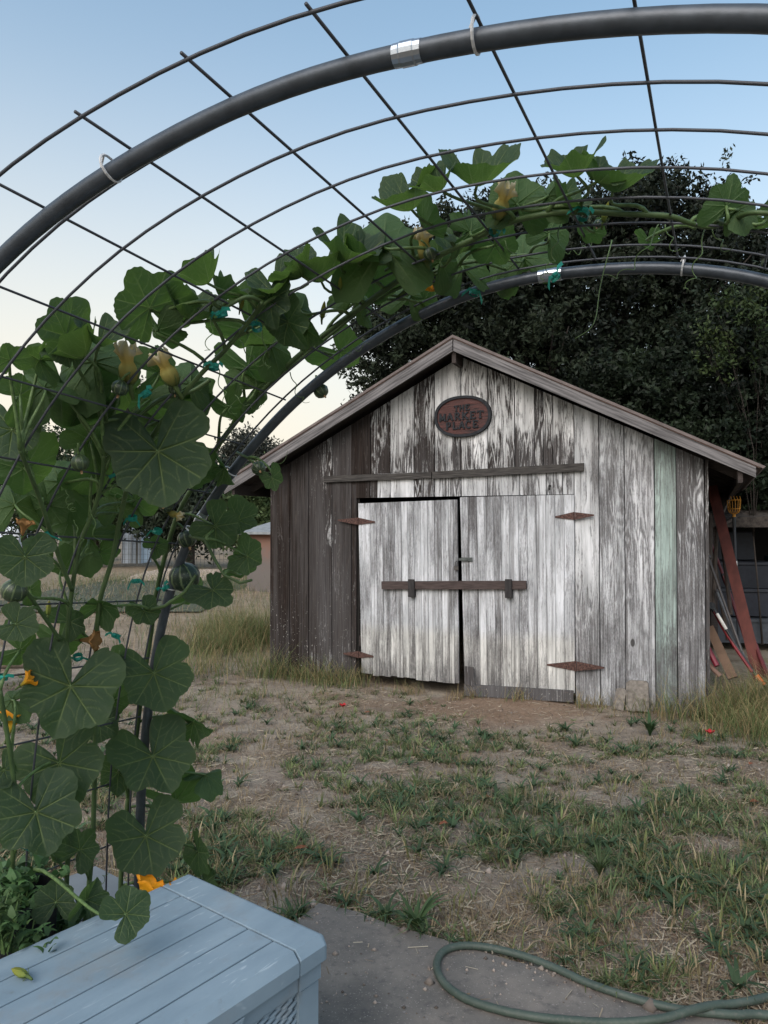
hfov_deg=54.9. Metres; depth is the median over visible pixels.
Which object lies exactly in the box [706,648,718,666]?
tube end
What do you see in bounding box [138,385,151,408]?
tape tie
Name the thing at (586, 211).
tape tie
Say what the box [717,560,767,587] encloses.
storage bin
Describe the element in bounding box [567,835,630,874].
grass tuft
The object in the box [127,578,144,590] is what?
tape tie
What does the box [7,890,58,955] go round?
oregano plant
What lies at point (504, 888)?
dry grass
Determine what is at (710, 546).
wooden stake
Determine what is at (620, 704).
concrete block
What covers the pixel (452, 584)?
door bar
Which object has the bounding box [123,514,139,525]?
tape tie
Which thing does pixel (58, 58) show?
sky
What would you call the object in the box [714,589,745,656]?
iron bar
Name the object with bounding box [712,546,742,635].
pruning pole
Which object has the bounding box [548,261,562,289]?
tape tie
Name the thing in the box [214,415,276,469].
tree
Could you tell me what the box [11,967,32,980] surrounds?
fallen blossom
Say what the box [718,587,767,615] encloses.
storage bin
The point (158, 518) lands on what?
tree
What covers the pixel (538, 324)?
oak tree
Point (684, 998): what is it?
straw litter
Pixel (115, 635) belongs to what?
tape tie
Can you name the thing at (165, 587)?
tape tie
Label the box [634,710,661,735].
dock plant
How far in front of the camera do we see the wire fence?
31.17 m
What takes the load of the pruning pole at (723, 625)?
attached to the shed
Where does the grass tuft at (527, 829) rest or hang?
on the ground at (524, 708)
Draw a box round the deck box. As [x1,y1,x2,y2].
[0,874,326,1023]
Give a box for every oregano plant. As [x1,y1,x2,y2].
[0,854,69,909]
[0,884,31,954]
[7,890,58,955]
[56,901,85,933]
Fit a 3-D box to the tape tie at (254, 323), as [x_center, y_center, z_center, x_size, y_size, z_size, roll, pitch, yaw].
[-0.335,-0.490,1.941,0.066,0.023,0.034,-21,-32,22]
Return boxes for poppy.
[705,728,714,745]
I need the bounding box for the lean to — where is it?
[709,501,767,643]
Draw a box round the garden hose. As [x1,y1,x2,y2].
[433,941,767,1023]
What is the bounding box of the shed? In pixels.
[224,335,765,713]
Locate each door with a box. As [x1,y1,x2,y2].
[338,500,459,682]
[458,495,604,701]
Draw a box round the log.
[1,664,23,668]
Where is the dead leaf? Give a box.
[294,845,308,848]
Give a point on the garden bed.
(89, 593)
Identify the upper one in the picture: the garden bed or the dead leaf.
the garden bed
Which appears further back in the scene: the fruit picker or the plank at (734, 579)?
the fruit picker
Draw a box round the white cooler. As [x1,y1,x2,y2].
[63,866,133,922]
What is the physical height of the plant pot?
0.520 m
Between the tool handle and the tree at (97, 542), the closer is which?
the tool handle
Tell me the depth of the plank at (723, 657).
7.15 m
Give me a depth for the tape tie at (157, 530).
2.35 m
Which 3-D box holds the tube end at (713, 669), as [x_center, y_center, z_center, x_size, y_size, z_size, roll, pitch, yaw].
[3.125,1.490,7.038,0.164,0.160,0.049,-1,-2,34]
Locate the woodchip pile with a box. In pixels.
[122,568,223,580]
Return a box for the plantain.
[376,889,453,929]
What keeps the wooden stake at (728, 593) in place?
attached to the shed
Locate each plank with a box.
[708,485,765,681]
[710,625,737,679]
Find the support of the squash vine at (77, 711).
attached to the arch trellis
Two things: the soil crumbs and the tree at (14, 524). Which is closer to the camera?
the soil crumbs
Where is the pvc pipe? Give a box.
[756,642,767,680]
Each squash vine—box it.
[0,340,215,944]
[35,136,767,891]
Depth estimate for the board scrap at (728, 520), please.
9.56 m
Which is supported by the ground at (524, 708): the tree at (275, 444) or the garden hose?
the tree at (275, 444)
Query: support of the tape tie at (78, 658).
attached to the arch trellis
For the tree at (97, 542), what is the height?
5.201 m
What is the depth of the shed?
7.82 m
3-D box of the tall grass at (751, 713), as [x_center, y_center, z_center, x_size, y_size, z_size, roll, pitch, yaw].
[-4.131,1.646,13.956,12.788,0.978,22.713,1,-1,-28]
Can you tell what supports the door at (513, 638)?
in the shed
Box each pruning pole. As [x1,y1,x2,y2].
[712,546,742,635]
[713,608,766,686]
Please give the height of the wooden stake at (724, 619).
0.855 m
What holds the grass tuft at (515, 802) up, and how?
on the ground at (524, 708)
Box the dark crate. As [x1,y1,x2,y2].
[718,532,754,559]
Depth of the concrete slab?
2.55 m
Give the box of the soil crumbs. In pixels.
[1,696,767,1019]
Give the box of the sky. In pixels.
[0,0,767,529]
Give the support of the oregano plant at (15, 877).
in the plant pot
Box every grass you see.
[0,563,767,749]
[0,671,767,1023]
[0,672,767,1023]
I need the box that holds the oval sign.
[434,395,491,436]
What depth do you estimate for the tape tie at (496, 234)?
1.77 m
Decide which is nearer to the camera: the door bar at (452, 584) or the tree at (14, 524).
the door bar at (452, 584)
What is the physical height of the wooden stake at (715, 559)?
0.890 m
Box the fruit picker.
[727,496,740,639]
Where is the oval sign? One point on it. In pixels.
(464, 416)
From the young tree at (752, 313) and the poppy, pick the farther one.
the young tree at (752, 313)
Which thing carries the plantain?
on the ground at (524, 708)
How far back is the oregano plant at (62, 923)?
2.09 m
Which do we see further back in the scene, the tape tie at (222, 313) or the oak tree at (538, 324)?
the oak tree at (538, 324)
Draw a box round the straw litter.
[0,668,767,1023]
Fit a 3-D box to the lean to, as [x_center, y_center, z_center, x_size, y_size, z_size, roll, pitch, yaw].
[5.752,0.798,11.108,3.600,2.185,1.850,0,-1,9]
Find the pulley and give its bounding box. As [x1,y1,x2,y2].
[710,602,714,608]
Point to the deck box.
(195, 950)
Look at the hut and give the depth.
18.59 m
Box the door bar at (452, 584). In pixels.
[381,581,526,588]
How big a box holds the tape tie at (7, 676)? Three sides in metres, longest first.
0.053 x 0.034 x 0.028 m
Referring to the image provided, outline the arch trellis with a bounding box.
[0,0,767,921]
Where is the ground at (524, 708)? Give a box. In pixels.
[0,530,767,1023]
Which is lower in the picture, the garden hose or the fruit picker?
the garden hose
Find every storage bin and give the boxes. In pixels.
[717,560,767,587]
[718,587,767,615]
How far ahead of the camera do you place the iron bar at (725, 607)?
7.53 m
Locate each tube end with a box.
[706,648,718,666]
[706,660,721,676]
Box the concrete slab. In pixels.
[296,903,737,1023]
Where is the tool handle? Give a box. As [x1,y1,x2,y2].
[711,609,752,672]
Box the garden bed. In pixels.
[0,579,246,611]
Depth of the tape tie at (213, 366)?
1.98 m
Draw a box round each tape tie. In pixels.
[0,673,13,680]
[44,531,61,540]
[71,653,87,661]
[105,632,120,643]
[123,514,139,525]
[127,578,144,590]
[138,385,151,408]
[146,527,162,536]
[156,580,169,591]
[203,360,222,370]
[209,307,230,319]
[245,319,261,332]
[461,287,482,304]
[485,225,505,237]
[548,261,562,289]
[567,206,594,221]
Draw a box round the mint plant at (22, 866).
[1,855,52,886]
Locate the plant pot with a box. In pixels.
[0,873,56,958]
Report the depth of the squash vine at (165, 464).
2.00 m
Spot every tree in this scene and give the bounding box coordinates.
[0,422,74,548]
[40,452,142,548]
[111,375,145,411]
[121,451,250,564]
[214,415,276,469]
[267,436,283,450]
[332,144,767,404]
[551,259,767,536]
[688,283,767,644]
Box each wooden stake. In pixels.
[709,513,712,601]
[711,529,718,611]
[712,560,727,639]
[720,544,732,614]
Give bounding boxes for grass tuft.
[497,790,529,808]
[503,815,543,836]
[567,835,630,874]
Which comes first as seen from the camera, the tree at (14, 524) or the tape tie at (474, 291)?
the tape tie at (474, 291)
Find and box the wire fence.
[105,529,227,565]
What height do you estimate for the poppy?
0.134 m
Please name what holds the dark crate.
on the storage bin at (747, 571)
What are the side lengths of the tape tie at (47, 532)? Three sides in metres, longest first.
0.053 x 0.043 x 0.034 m
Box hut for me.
[244,522,269,591]
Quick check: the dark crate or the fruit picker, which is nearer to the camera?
the fruit picker
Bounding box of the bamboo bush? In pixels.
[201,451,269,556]
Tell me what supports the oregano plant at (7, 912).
in the plant pot
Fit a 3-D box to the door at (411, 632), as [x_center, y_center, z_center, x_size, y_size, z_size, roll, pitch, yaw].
[0.137,0.863,8.253,1.466,1.984,0.128,-1,-1,24]
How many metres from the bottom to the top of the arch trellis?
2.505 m
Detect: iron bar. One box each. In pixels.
[705,555,742,651]
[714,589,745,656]
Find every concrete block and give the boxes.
[612,688,625,710]
[626,680,649,711]
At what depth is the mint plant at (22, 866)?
2.18 m

